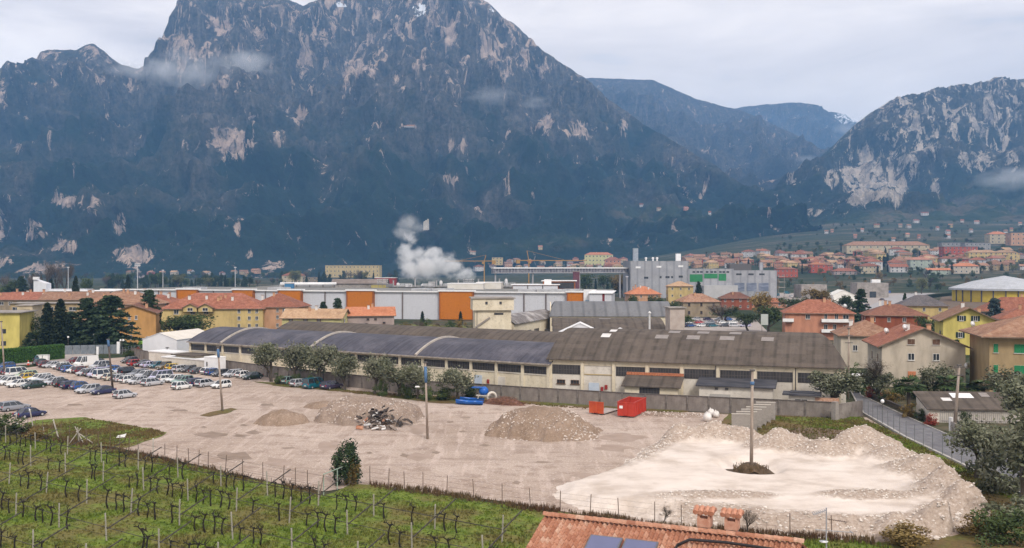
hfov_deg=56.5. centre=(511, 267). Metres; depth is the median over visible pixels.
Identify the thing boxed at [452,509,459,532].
grapevine
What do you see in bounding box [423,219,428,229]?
castle ruin
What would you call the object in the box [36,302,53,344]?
cypress tree
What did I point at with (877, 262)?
town house
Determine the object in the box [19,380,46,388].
car
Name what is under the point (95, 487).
vine post
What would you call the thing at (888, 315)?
hip roof house
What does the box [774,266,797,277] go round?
brick block
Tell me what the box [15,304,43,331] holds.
cream stair wing
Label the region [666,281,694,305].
tower house
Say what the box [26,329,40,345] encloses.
broadleaf tree
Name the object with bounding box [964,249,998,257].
yellow apartments
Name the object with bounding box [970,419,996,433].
olive bush
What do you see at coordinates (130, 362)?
car
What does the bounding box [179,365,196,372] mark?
car
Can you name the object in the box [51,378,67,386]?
car
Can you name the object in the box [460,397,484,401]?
boat
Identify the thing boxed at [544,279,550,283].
mill pylon
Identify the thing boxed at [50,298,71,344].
cypress tree
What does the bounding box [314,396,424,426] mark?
rubble heap
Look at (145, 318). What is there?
orange gable house
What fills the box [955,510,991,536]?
autumn bush
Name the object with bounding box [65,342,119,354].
gate wall
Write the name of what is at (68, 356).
street
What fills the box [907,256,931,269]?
green tint house
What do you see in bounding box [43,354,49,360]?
waste bin
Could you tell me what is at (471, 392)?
bush
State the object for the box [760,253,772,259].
town house
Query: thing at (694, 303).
house
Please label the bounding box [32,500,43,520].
grapevine
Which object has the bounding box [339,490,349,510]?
grapevine
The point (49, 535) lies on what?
trellis wire
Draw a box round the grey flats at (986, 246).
[960,243,990,249]
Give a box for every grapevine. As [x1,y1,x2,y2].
[0,486,6,509]
[0,525,6,547]
[2,496,10,512]
[6,531,16,547]
[18,496,30,517]
[23,467,35,488]
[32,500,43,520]
[37,471,42,489]
[43,501,55,525]
[62,475,69,497]
[66,505,69,528]
[75,479,82,501]
[89,461,97,478]
[102,483,111,508]
[115,489,123,509]
[118,449,126,465]
[122,492,130,512]
[133,521,147,547]
[137,493,140,515]
[142,498,149,517]
[142,527,156,547]
[146,473,155,492]
[149,452,157,471]
[150,498,156,519]
[154,474,160,493]
[160,473,171,495]
[170,479,177,497]
[170,499,181,523]
[176,482,184,498]
[178,458,186,478]
[182,539,201,547]
[191,512,202,530]
[192,533,202,547]
[194,481,197,501]
[198,508,209,532]
[202,539,217,547]
[206,487,211,505]
[211,510,219,534]
[215,485,223,507]
[217,512,227,535]
[222,489,232,509]
[224,470,232,486]
[238,520,246,540]
[241,471,251,490]
[249,523,263,543]
[250,493,260,514]
[256,523,262,544]
[271,477,276,496]
[274,499,280,520]
[279,477,285,498]
[297,484,308,502]
[304,509,312,526]
[306,484,319,503]
[309,534,316,547]
[312,507,324,528]
[319,508,330,531]
[321,536,331,546]
[333,509,341,533]
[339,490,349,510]
[351,492,357,511]
[377,499,385,518]
[383,516,394,544]
[396,525,406,547]
[409,499,415,524]
[427,531,438,547]
[435,510,446,530]
[441,532,458,547]
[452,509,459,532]
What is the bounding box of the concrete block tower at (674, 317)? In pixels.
[663,306,686,329]
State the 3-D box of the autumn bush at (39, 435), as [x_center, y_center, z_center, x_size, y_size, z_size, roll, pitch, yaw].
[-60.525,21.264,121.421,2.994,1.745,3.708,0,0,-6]
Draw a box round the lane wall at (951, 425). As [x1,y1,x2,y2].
[949,417,969,441]
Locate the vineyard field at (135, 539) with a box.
[0,431,878,547]
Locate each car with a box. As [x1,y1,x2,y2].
[0,362,15,366]
[0,375,14,379]
[0,376,21,384]
[0,400,30,411]
[5,378,28,387]
[12,407,46,418]
[15,370,37,375]
[19,372,34,378]
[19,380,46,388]
[27,372,50,380]
[32,358,45,364]
[34,374,55,381]
[37,360,48,367]
[41,361,59,367]
[44,376,63,385]
[51,362,70,368]
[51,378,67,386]
[55,363,69,370]
[59,380,76,388]
[60,365,73,371]
[64,357,77,363]
[65,365,83,372]
[69,381,87,388]
[71,366,86,372]
[74,383,100,393]
[75,368,91,375]
[82,369,90,375]
[88,360,108,367]
[88,385,116,394]
[98,363,111,366]
[101,372,116,380]
[108,365,120,369]
[110,373,125,381]
[112,389,137,398]
[117,366,134,373]
[117,375,133,383]
[120,356,138,362]
[126,359,139,365]
[126,368,148,375]
[126,375,147,384]
[133,359,150,365]
[134,370,152,375]
[139,361,153,367]
[140,371,152,376]
[140,377,164,385]
[148,361,161,367]
[155,361,171,369]
[155,374,171,380]
[164,363,177,369]
[164,374,183,382]
[170,375,193,382]
[170,381,192,389]
[171,364,185,371]
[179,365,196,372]
[186,377,202,385]
[188,367,201,373]
[194,378,215,387]
[199,367,212,373]
[204,368,217,374]
[210,368,228,376]
[210,379,231,388]
[221,369,242,377]
[234,370,248,377]
[241,371,263,379]
[280,376,292,383]
[289,378,302,386]
[320,380,342,389]
[685,323,695,326]
[696,323,706,326]
[706,323,717,326]
[718,323,729,326]
[729,323,739,326]
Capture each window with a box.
[191,344,204,350]
[207,345,220,351]
[224,346,238,352]
[241,347,256,353]
[358,355,375,361]
[379,356,397,363]
[401,357,420,365]
[424,359,444,366]
[448,361,468,368]
[473,362,494,370]
[498,364,520,372]
[524,365,545,373]
[551,283,573,288]
[552,364,579,374]
[556,379,564,383]
[570,380,579,384]
[616,366,644,375]
[639,387,659,393]
[650,368,678,373]
[684,369,714,378]
[720,370,750,378]
[757,371,792,381]
[798,373,833,382]
[853,345,857,350]
[870,292,875,297]
[907,339,914,344]
[907,353,914,360]
[908,371,915,377]
[933,339,939,344]
[933,354,939,360]
[956,332,964,337]
[957,316,965,320]
[971,316,979,320]
[994,344,997,352]
[1014,344,1023,353]
[1014,365,1023,374]
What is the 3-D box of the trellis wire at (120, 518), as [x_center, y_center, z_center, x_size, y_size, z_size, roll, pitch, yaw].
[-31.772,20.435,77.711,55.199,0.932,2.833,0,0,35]
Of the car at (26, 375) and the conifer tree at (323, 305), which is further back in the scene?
the conifer tree at (323, 305)
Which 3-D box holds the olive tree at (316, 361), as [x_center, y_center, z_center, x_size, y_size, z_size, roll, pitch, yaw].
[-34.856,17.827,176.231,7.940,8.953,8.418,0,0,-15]
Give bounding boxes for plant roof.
[331,279,389,287]
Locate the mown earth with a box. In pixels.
[788,427,843,439]
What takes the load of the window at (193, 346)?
in the vaulted shed at (512, 363)
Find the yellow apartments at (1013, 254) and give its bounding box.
[996,250,1018,261]
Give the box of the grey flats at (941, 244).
[937,242,967,246]
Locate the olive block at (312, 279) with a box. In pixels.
[303,277,320,281]
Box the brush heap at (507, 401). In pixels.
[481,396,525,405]
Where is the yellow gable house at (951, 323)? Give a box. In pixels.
[930,302,997,354]
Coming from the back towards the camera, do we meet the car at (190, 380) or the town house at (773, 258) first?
the town house at (773, 258)
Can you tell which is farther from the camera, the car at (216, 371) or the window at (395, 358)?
the car at (216, 371)
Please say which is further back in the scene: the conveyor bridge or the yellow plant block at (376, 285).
the conveyor bridge
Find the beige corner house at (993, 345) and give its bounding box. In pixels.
[959,315,1023,391]
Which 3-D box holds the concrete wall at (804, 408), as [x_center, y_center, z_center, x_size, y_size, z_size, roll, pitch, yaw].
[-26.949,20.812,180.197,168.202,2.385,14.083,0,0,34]
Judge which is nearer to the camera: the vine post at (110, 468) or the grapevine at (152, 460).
the vine post at (110, 468)
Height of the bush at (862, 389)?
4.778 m
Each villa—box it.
[281,273,305,281]
[808,261,826,272]
[830,267,856,274]
[857,262,879,273]
[886,264,908,271]
[923,267,950,274]
[949,262,978,273]
[984,231,1004,243]
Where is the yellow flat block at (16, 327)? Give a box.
[0,310,37,348]
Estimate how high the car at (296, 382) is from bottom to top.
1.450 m
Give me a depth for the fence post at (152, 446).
109.91 m
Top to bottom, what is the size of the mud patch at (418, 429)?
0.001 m
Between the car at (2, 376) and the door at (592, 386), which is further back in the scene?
the car at (2, 376)
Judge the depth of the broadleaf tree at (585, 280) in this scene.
763.75 m
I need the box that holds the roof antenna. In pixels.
[812,508,853,547]
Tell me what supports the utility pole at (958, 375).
on the garden ground at (943, 427)
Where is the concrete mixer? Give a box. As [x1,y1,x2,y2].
[471,386,490,398]
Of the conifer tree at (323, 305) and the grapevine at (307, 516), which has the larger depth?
the conifer tree at (323, 305)
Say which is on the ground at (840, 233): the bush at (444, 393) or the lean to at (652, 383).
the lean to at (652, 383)
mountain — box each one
[0,0,822,277]
[586,78,876,190]
[728,76,1023,225]
[734,102,848,148]
[829,112,856,129]
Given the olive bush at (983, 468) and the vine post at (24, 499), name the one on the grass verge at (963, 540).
the olive bush at (983, 468)
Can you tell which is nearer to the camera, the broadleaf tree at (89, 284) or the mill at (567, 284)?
the mill at (567, 284)
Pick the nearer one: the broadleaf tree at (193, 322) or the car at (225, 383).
the car at (225, 383)
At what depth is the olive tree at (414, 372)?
157.94 m
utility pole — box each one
[0,321,4,369]
[106,339,113,387]
[216,346,223,410]
[415,362,428,438]
[750,369,754,465]
[845,328,852,398]
[952,364,964,430]
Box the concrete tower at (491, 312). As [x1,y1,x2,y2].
[469,296,515,329]
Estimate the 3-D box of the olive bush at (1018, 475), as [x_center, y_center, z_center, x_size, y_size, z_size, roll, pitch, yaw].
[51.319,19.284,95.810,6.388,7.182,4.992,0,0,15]
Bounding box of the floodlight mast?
[135,263,140,287]
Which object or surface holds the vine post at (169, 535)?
on the vineyard field at (135, 539)
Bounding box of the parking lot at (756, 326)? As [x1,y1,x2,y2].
[685,318,766,331]
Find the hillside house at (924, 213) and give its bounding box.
[920,212,928,215]
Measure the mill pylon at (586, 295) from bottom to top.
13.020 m
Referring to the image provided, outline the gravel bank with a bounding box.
[553,420,990,540]
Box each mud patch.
[83,408,101,410]
[198,431,227,437]
[201,457,228,462]
[217,451,251,460]
[233,434,246,437]
[241,398,259,399]
[245,430,261,433]
[261,403,273,405]
[263,457,289,467]
[284,472,319,478]
[318,441,344,451]
[406,452,430,460]
[409,424,429,434]
[568,472,596,477]
[591,444,632,451]
[598,433,648,442]
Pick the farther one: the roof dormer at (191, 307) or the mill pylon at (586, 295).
the mill pylon at (586, 295)
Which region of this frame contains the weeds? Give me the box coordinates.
[0,423,875,544]
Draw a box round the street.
[16,347,142,364]
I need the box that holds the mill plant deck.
[257,285,511,288]
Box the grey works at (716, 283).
[687,269,737,297]
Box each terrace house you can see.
[0,289,45,309]
[7,302,80,320]
[38,288,111,301]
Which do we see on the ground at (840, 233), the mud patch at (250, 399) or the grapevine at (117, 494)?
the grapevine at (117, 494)
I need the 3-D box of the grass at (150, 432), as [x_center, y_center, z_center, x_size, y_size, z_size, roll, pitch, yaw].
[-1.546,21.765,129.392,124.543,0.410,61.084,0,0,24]
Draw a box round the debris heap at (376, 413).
[356,405,412,430]
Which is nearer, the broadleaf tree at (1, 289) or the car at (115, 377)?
the car at (115, 377)
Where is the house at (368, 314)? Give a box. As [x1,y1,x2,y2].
[345,303,395,324]
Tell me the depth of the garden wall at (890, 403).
149.64 m
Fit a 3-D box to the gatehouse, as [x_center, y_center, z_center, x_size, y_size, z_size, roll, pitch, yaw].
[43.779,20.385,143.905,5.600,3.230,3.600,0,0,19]
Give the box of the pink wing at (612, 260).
[604,257,620,264]
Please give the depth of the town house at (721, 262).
1370.88 m
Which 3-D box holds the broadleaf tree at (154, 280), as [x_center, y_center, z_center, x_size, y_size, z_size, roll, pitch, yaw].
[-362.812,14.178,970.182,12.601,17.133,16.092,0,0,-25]
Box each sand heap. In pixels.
[253,409,309,426]
[303,401,329,408]
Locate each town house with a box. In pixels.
[239,270,247,274]
[251,269,260,273]
[473,265,483,270]
[503,261,512,265]
[691,262,701,267]
[693,254,704,257]
[693,256,703,262]
[703,259,718,268]
[710,255,718,258]
[717,259,724,265]
[718,256,728,259]
[720,251,730,256]
[724,260,736,267]
[729,253,743,258]
[739,260,751,263]
[740,257,753,264]
[741,249,755,256]
[756,249,769,256]
[758,260,773,267]
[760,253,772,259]
[769,256,782,261]
[774,251,789,257]
[774,260,782,267]
[783,260,797,266]
[790,251,806,257]
[797,264,807,269]
[800,251,813,256]
[808,259,823,263]
[821,261,829,270]
[825,259,837,266]
[830,255,844,259]
[833,252,845,256]
[834,261,845,267]
[842,256,855,262]
[846,260,859,268]
[852,249,862,255]
[860,258,882,269]
[862,256,875,259]
[863,248,874,255]
[868,249,883,255]
[869,251,885,259]
[888,246,903,255]
[890,260,904,263]
[894,250,909,255]
[899,253,912,256]
[916,251,928,255]
[920,254,937,257]
[924,255,937,262]
[926,248,937,254]
[932,262,945,267]
[937,256,956,264]
[969,257,985,263]
[976,263,989,270]
[985,256,1001,261]
[988,255,1005,260]
[992,262,1009,270]
[1000,247,1012,250]
[1018,264,1023,269]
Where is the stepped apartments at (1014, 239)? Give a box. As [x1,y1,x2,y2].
[1005,233,1023,245]
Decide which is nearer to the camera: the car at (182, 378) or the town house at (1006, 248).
the car at (182, 378)
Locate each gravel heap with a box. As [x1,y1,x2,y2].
[484,405,602,441]
[562,428,598,440]
[639,411,712,417]
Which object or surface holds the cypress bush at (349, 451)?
on the vineyard field at (135, 539)
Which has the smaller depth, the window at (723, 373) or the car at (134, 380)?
the window at (723, 373)
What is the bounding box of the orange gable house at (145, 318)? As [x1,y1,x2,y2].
[109,302,163,343]
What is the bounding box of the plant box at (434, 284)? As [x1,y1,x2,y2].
[428,282,435,286]
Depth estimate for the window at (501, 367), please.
167.31 m
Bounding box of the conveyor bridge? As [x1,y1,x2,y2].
[491,267,628,297]
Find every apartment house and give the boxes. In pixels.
[161,293,265,331]
[258,292,311,328]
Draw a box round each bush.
[0,413,32,436]
[22,428,49,440]
[123,347,131,356]
[273,373,284,383]
[291,373,304,378]
[329,438,362,485]
[343,454,360,485]
[372,380,388,396]
[397,383,419,398]
[419,318,431,325]
[419,386,434,400]
[432,383,455,399]
[444,320,456,326]
[455,318,466,327]
[461,384,479,397]
[846,362,859,376]
[851,368,868,393]
[865,386,882,397]
[875,272,882,277]
[877,390,895,401]
[879,519,935,547]
[883,389,905,402]
[886,377,905,398]
[899,401,916,416]
[904,373,926,398]
[906,278,913,286]
[913,408,925,420]
[922,413,938,425]
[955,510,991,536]
[957,411,976,423]
[965,441,1019,494]
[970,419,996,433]
[970,505,1023,547]
[980,473,1023,526]
[993,427,1019,486]
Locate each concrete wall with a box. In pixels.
[131,348,830,416]
[831,400,862,419]
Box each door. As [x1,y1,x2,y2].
[474,375,481,383]
[498,376,504,384]
[589,383,598,390]
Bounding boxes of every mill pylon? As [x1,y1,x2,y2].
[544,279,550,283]
[584,290,595,300]
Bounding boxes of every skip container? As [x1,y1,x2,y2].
[589,401,616,414]
[617,396,645,417]
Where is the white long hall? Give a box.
[47,290,85,291]
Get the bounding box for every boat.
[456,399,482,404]
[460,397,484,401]
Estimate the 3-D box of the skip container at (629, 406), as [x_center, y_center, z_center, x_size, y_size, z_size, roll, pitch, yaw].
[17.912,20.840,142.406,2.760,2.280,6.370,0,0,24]
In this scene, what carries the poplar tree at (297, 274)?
on the ground at (840, 233)
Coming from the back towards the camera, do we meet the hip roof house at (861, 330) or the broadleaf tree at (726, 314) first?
the broadleaf tree at (726, 314)
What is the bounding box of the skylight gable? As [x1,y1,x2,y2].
[558,322,592,331]
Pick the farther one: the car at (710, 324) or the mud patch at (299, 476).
the car at (710, 324)
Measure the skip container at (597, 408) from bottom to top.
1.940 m
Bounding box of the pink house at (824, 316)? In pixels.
[780,297,856,339]
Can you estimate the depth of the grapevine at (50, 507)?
80.91 m
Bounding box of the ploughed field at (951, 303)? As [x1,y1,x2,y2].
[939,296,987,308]
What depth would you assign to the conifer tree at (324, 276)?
1303.76 m
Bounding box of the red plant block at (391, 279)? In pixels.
[375,277,397,284]
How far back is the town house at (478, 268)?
2136.15 m
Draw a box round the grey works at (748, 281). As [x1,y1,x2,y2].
[727,262,784,297]
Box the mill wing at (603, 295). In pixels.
[588,290,615,300]
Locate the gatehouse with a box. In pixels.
[782,390,821,400]
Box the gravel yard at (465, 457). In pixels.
[0,357,966,541]
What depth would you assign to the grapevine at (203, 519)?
78.90 m
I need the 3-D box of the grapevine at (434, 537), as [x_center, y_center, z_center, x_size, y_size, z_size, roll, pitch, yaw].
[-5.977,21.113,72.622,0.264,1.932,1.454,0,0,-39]
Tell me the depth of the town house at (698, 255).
1596.54 m
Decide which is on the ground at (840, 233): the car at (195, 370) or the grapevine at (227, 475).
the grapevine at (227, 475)
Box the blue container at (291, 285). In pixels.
[285,283,293,288]
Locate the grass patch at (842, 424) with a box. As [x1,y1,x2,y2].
[773,417,971,474]
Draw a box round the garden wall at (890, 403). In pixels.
[866,391,931,422]
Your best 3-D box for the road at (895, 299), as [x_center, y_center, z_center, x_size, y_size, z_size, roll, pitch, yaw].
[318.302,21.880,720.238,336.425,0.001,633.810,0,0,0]
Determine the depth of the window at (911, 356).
174.95 m
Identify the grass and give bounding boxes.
[23,383,1022,532]
[399,324,472,327]
[775,416,1018,498]
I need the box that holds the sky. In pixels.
[0,0,1023,121]
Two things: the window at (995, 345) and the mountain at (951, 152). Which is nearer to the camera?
the window at (995, 345)
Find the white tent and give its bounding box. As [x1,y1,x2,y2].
[827,289,854,301]
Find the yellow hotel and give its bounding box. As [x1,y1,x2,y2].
[585,252,612,265]
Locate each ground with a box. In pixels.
[0,213,1023,514]
[864,387,1021,436]
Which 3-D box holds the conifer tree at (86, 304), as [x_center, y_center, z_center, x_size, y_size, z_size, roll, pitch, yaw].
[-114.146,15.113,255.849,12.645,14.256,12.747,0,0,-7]
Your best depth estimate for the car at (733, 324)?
351.64 m
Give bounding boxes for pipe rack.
[377,279,387,286]
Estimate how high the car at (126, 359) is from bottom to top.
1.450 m
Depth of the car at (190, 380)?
175.88 m
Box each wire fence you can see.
[0,414,307,487]
[369,466,831,533]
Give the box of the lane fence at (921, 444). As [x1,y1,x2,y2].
[863,401,979,474]
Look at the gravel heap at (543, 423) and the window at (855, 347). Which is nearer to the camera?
the gravel heap at (543, 423)
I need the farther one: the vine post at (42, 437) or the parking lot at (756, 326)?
the parking lot at (756, 326)
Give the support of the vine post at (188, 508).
on the vineyard field at (135, 539)
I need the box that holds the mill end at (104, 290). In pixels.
[86,290,120,291]
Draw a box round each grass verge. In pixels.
[24,417,166,447]
[200,408,235,416]
[255,381,687,411]
[722,414,1023,547]
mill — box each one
[100,287,613,319]
[511,284,559,288]
[542,280,576,288]
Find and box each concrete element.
[731,413,749,428]
[736,411,756,430]
[741,409,761,427]
[746,406,765,425]
[754,404,770,422]
[756,402,775,419]
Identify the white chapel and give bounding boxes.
[33,277,91,291]
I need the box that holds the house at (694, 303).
[674,292,720,316]
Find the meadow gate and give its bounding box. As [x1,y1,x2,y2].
[319,466,343,497]
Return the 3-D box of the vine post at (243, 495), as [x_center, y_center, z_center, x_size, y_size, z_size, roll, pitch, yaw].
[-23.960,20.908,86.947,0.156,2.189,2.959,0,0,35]
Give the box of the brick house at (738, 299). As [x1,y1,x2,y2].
[718,292,751,309]
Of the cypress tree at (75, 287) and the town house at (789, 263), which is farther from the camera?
the town house at (789, 263)
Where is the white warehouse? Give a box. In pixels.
[143,328,203,350]
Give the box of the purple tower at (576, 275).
[573,271,579,288]
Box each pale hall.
[447,283,484,288]
[476,282,502,288]
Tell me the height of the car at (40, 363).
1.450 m
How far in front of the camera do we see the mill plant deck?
525.43 m
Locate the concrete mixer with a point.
(483, 390)
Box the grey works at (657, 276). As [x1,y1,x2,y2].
[623,248,687,297]
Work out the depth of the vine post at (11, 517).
77.16 m
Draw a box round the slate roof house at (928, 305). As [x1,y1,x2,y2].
[895,292,949,320]
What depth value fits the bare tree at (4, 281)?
607.07 m
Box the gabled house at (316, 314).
[279,306,349,324]
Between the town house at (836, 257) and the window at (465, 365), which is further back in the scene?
the town house at (836, 257)
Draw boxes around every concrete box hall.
[794,284,826,297]
[850,279,888,297]
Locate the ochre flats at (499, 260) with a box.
[492,257,503,264]
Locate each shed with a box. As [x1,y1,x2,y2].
[148,349,188,360]
[161,355,203,366]
[186,327,553,387]
[277,321,561,342]
[546,328,847,403]
[549,301,669,330]
[552,318,664,331]
[912,391,1019,422]
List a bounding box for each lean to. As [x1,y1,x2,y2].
[621,372,684,394]
[695,377,776,398]
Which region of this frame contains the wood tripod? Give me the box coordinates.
[69,426,91,443]
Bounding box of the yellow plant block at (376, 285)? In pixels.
[371,284,388,287]
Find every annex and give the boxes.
[171,352,214,357]
[511,309,549,330]
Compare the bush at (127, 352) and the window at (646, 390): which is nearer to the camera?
the window at (646, 390)
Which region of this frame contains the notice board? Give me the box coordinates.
[761,314,767,324]
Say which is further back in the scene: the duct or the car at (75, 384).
the duct
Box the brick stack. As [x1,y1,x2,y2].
[815,397,838,401]
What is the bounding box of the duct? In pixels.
[279,282,336,287]
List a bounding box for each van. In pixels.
[5,366,27,374]
[73,355,98,365]
[86,366,109,377]
[92,368,117,378]
[148,369,172,377]
[302,377,322,388]
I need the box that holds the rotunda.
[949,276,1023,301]
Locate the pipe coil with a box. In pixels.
[487,391,496,398]
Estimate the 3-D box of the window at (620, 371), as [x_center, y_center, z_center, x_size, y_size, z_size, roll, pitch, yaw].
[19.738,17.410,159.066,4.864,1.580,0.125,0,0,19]
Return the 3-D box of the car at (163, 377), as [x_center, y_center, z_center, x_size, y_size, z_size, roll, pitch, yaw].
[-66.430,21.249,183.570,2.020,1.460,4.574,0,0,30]
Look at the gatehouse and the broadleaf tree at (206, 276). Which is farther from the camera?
the broadleaf tree at (206, 276)
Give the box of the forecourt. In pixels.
[777,293,910,308]
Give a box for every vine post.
[0,511,22,524]
[8,459,36,483]
[15,486,47,514]
[30,444,55,465]
[32,524,69,547]
[34,429,58,448]
[46,467,74,492]
[58,496,90,526]
[64,450,90,473]
[67,434,90,453]
[85,538,122,547]
[86,476,114,502]
[100,440,124,461]
[102,457,128,481]
[104,508,138,540]
[130,485,158,512]
[138,447,161,469]
[142,465,168,489]
[158,521,191,547]
[177,454,200,477]
[179,495,207,525]
[187,474,212,500]
[217,534,249,547]
[220,461,243,485]
[230,507,260,539]
[236,483,261,510]
[266,469,290,495]
[289,493,314,522]
[291,519,319,547]
[318,478,340,504]
[346,504,371,533]
[357,533,384,547]
[373,487,395,516]
[411,516,435,547]
[434,498,455,528]
[481,529,506,547]
[501,510,522,542]
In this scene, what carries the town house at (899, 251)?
on the ground at (840, 233)
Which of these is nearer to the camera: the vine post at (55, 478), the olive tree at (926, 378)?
the vine post at (55, 478)
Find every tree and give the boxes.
[0,272,11,286]
[0,284,15,291]
[2,280,18,291]
[13,276,29,291]
[19,332,37,346]
[26,270,37,291]
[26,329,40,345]
[30,313,42,331]
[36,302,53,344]
[37,262,54,281]
[42,259,64,288]
[48,277,54,288]
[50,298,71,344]
[54,263,75,288]
[65,297,104,344]
[66,311,85,348]
[72,276,79,291]
[75,295,142,349]
[79,313,108,344]
[80,278,94,288]
[102,275,110,288]
[104,275,114,288]
[111,273,117,286]
[112,276,123,287]
[120,280,124,288]
[122,273,134,279]
[124,275,130,288]
[129,274,134,287]
[134,277,143,284]
[140,289,166,331]
[142,275,149,287]
[149,273,161,287]
[150,272,163,287]
[157,275,170,287]
[159,315,190,330]
[170,273,185,286]
[175,315,204,329]
[178,312,217,329]
[182,278,189,285]
[195,276,204,286]
[200,273,209,286]
[202,278,213,286]
[212,274,224,286]
[230,277,240,285]
[241,276,247,286]
[246,276,254,286]
[248,339,282,381]
[277,340,314,377]
[287,271,300,281]
[289,270,300,281]
[301,341,344,376]
[319,301,327,308]
[322,271,326,281]
[329,350,365,389]
[333,298,342,308]
[343,271,351,278]
[352,270,360,278]
[357,271,368,278]
[359,352,395,393]
[381,360,421,395]
[392,270,400,282]
[399,360,436,398]
[413,320,424,325]
[420,311,424,321]
[435,364,478,400]
[580,274,594,288]
[596,273,611,288]
[609,274,622,289]
[628,294,638,300]
[648,295,663,300]
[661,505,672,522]
[666,300,681,305]
[685,315,695,324]
[695,281,701,292]
[705,303,734,319]
[709,306,739,321]
[733,312,759,330]
[742,509,758,531]
[747,291,772,321]
[754,305,781,331]
[776,297,806,307]
[790,287,823,301]
[807,366,867,399]
[814,289,836,303]
[835,295,853,309]
[850,288,870,321]
[853,357,889,394]
[860,368,893,394]
[893,374,927,407]
[913,316,934,330]
[915,277,927,293]
[917,360,960,390]
[927,274,940,282]
[932,374,966,390]
[934,283,941,291]
[942,415,1017,478]
[960,383,979,391]
[969,380,995,391]
[979,364,1023,395]
[985,298,1004,316]
[994,374,1023,415]
[995,407,1023,508]
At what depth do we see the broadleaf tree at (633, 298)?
410.40 m
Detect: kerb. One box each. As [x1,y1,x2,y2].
[850,390,1019,491]
[859,392,1007,459]
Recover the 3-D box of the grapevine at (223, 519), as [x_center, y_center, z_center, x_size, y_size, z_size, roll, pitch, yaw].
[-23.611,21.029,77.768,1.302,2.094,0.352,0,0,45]
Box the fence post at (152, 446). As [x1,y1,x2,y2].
[152,438,153,456]
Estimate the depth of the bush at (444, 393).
157.14 m
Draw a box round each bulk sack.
[703,411,711,421]
[713,410,718,417]
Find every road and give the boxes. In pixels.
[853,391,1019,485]
[866,293,933,309]
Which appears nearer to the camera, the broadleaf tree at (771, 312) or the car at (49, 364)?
the car at (49, 364)
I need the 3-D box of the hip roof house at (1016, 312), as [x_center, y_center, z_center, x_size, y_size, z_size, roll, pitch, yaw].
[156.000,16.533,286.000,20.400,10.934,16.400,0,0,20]
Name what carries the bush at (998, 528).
on the grass verge at (963, 540)
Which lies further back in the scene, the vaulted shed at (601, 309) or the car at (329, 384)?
the vaulted shed at (601, 309)
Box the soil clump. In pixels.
[726,462,773,473]
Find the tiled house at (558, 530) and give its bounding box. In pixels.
[526,505,806,547]
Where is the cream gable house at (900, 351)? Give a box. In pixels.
[862,322,972,387]
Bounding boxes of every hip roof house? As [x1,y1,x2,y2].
[81,288,168,319]
[156,291,179,304]
[623,284,661,300]
[830,317,883,367]
[859,300,929,328]
[974,294,1023,314]
[991,304,1023,320]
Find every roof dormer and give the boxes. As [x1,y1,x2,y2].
[182,303,198,311]
[197,303,214,311]
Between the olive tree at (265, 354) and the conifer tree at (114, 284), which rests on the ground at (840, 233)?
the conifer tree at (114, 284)
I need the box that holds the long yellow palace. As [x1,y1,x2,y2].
[842,240,929,253]
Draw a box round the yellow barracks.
[325,265,381,276]
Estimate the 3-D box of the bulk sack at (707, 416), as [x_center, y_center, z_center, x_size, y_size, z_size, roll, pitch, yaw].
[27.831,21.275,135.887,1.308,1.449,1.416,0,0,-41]
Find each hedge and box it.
[0,344,64,363]
[928,292,951,297]
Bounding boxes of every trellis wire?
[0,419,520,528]
[0,452,446,547]
[0,476,298,547]
[0,506,150,547]
[2,434,500,547]
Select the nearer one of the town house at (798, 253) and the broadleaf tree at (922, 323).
the broadleaf tree at (922, 323)
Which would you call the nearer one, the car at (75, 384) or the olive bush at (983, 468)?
the olive bush at (983, 468)
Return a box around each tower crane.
[463,255,495,281]
[516,251,586,283]
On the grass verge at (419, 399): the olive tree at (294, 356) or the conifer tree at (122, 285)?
the olive tree at (294, 356)
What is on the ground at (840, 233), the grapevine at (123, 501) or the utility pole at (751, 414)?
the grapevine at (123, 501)
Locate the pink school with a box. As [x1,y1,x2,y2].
[939,246,977,256]
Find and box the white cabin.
[204,355,225,368]

